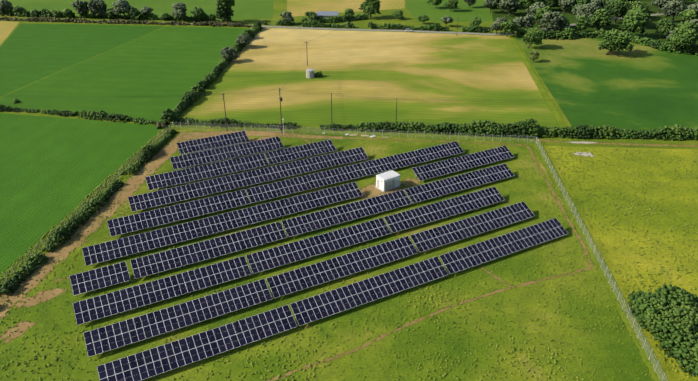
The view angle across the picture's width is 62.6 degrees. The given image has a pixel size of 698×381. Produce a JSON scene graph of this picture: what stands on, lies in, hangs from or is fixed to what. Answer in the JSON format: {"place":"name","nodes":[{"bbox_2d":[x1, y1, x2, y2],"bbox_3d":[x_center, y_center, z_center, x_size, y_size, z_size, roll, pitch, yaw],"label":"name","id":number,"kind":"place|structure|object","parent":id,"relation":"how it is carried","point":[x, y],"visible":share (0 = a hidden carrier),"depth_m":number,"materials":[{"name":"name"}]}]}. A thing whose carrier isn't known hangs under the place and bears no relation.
{"place":"outdoors","nodes":[
{"label":"outdoors","id":0,"kind":"place"},
{"bbox_2d":[0,21,18,44],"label":"field","id":1,"kind":"structure","parent":0,"point":[7,28],"depth_m":313.13,"materials":[{"name":"beige plant"}]},
{"bbox_2d":[0,113,163,274],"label":"field","id":2,"kind":"structure","parent":0,"point":[54,171],"depth_m":160.96,"materials":[{"name":"green plant"}]},
{"bbox_2d":[156,122,165,128],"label":"bush","id":3,"kind":"object","parent":2,"relation":"on","point":[158,125],"visible":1,"depth_m":185.09,"materials":[{"name":"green plant"}]},
{"bbox_2d":[0,24,164,96],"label":"field","id":4,"kind":"structure","parent":0,"point":[30,53],"depth_m":278.53,"materials":[{"name":"green plant"}]},
{"bbox_2d":[0,26,250,121],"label":"field","id":5,"kind":"structure","parent":0,"point":[172,65],"depth_m":235.21,"materials":[{"name":"green plant"}]},
{"bbox_2d":[0,0,273,19],"bbox_3d":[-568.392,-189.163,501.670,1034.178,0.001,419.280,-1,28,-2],"label":"field","id":6,"kind":"structure","parent":0,"point":[250,9],"depth_m":369.18,"materials":[{"name":"green plant"}]},
{"bbox_2d":[0,128,653,380],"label":"grass field","id":7,"kind":"structure","parent":0,"point":[371,355],"depth_m":105.06,"materials":[{"name":"green plant"}]},
{"bbox_2d":[77,134,501,371],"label":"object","id":8,"kind":"object","parent":7,"relation":"on","point":[250,217],"visible":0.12,"depth_m":129.62,"materials":[{"name":"grey metal"}]},
{"bbox_2d":[70,131,567,380],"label":"solar panels","id":9,"kind":"object","parent":8,"relation":"on","point":[344,298],"visible":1,"depth_m":124.37,"materials":[{"name":"glass"},{"name":"silicon"},{"name":"aluminium"}]},
{"bbox_2d":[1,121,664,380],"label":"fence posts","id":10,"kind":"object","parent":7,"relation":"on","point":[422,137],"visible":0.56,"depth_m":145.54,"materials":[{"name":"grey metal"}]},
{"bbox_2d":[1,11,680,34],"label":"road","id":11,"kind":"structure","parent":0,"point":[409,31],"depth_m":310.95,"materials":[{"name":"grey asphalt"}]},
{"bbox_2d":[287,0,404,16],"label":"field","id":12,"kind":"structure","parent":0,"point":[298,7],"depth_m":372.21,"materials":[{"name":"beige plant"}]},
{"bbox_2d":[0,0,697,380],"bbox_3d":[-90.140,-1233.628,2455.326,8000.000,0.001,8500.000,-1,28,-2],"label":"ground","id":13,"kind":"structure","parent":0,"point":[380,18],"depth_m":196.52,"materials":[{"name":"green plant"}]},
{"bbox_2d":[0,16,252,27],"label":"hedge","id":14,"kind":"object","parent":13,"relation":"on","point":[122,21],"visible":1,"depth_m":323.25,"materials":[{"name":"green plant"}]},
{"bbox_2d":[316,11,338,18],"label":"shed","id":15,"kind":"structure","parent":13,"relation":"on","point":[324,14],"depth_m":333.30,"materials":[{"name":"grey metal"}]},
{"bbox_2d":[0,122,666,379],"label":"fence","id":16,"kind":"object","parent":13,"relation":"on","point":[384,135],"visible":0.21,"depth_m":170.12,"materials":[{"name":"grey metal"}]},
{"bbox_2d":[279,123,388,137],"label":"site clutter","id":17,"kind":"object","parent":13,"relation":"on","point":[361,135],"visible":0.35,"depth_m":179.70,"materials":[{"name":"white"}]},
{"bbox_2d":[7,0,689,123],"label":"trunks and limbs","id":18,"kind":"object","parent":13,"relation":"on","point":[608,52],"visible":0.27,"depth_m":324.84,"materials":[{"name":"brown plant"}]},
{"bbox_2d":[13,0,234,121],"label":"dark foliage","id":19,"kind":"object","parent":18,"relation":"on","point":[223,7],"visible":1,"depth_m":319.52,"materials":[{"name":"green plant"}]},
{"bbox_2d":[0,0,252,58],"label":"trees","id":20,"kind":"object","parent":18,"relation":"on","point":[95,7],"visible":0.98,"depth_m":329.55,"materials":[{"name":"green plant"}]},
{"bbox_2d":[30,6,633,76],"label":"green foliage","id":21,"kind":"object","parent":18,"relation":"attached to","point":[616,39],"visible":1,"depth_m":269.91,"materials":[{"name":"green plant"}]},
{"bbox_2d":[279,0,697,40],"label":"trees","id":22,"kind":"object","parent":18,"relation":"on","point":[669,7],"visible":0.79,"depth_m":318.53,"materials":[{"name":"green plant"}]},
{"bbox_2d":[529,50,538,59],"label":"tree","id":23,"kind":"object","parent":18,"relation":"attached to","point":[535,54],"visible":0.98,"depth_m":252.39,"materials":[{"name":"green plant"}]},
{"bbox_2d":[529,0,677,34],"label":"trees","id":24,"kind":"object","parent":18,"relation":"attached to","point":[619,8],"visible":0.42,"depth_m":316.64,"materials":[{"name":"green plant"}]},
{"bbox_2d":[0,35,697,380],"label":"ground overlays","id":25,"kind":"object","parent":13,"relation":"on","point":[163,153],"visible":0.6,"depth_m":135.88,"materials":[{"name":"brown soil"}]},
{"bbox_2d":[375,170,400,191],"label":"cabin","id":26,"kind":"object","parent":25,"relation":"on","point":[387,181],"visible":1,"depth_m":147.67,"materials":[{"name":"white metal"}]},
{"bbox_2d":[0,10,697,376],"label":"hedge foliage","id":27,"kind":"object","parent":13,"relation":"on","point":[668,314],"visible":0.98,"depth_m":176.36,"materials":[{"name":"green plant"}]},
{"bbox_2d":[0,127,697,380],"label":"grass tufts","id":28,"kind":"object","parent":13,"relation":"on","point":[213,291],"depth_m":118.27,"materials":[{"name":"green plant"}]},
{"bbox_2d":[1,0,697,55],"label":"green foliage","id":29,"kind":"object","parent":13,"relation":"on","point":[685,34],"visible":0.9,"depth_m":307.61,"materials":[{"name":"green plant"}]},
{"bbox_2d":[392,10,403,18],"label":"tree","id":30,"kind":"object","parent":13,"relation":"on","point":[398,14],"visible":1,"depth_m":331.65,"materials":[{"name":"green plant"}]},
{"bbox_2d":[23,13,678,35],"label":"road verge","id":31,"kind":"structure","parent":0,"point":[384,29],"depth_m":310.97,"materials":[{"name":"green plant"}]},
{"bbox_2d":[178,28,558,133],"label":"field","id":32,"kind":"structure","parent":0,"point":[475,78],"depth_m":229.27,"materials":[{"name":"beige plant"}]},
{"bbox_2d":[306,69,313,77],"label":"water tank","id":33,"kind":"object","parent":32,"relation":"on","point":[309,73],"visible":1,"depth_m":232.43,"materials":[{"name":"concrete"}]},
{"bbox_2d":[221,17,502,133],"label":"utility poles","id":34,"kind":"object","parent":32,"relation":"on","point":[306,42],"visible":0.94,"depth_m":182.12,"materials":[{"name":"brown wood"}]},
{"bbox_2d":[10,9,566,101],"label":"wires","id":35,"kind":"object","parent":34,"relation":"attached to","point":[377,98],"visible":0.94,"depth_m":181.32,"materials":[{"name":"grey metal"}]},
{"bbox_2d":[407,0,492,21],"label":"field","id":36,"kind":"structure","parent":0,"point":[462,12],"depth_m":354.75,"materials":[{"name":"green plant"}]},
{"bbox_2d":[492,0,697,45],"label":"grove floor","id":37,"kind":"structure","parent":0,"point":[650,28],"depth_m":333.86,"materials":[{"name":"green plant"}]},
{"bbox_2d":[514,35,697,130],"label":"field","id":38,"kind":"structure","parent":0,"point":[638,86],"depth_m":228.12,"materials":[{"name":"green plant"}]},
{"bbox_2d":[544,146,697,380],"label":"field","id":39,"kind":"structure","parent":0,"point":[628,256],"depth_m":137.96,"materials":[{"name":"green plant"}]}
]}

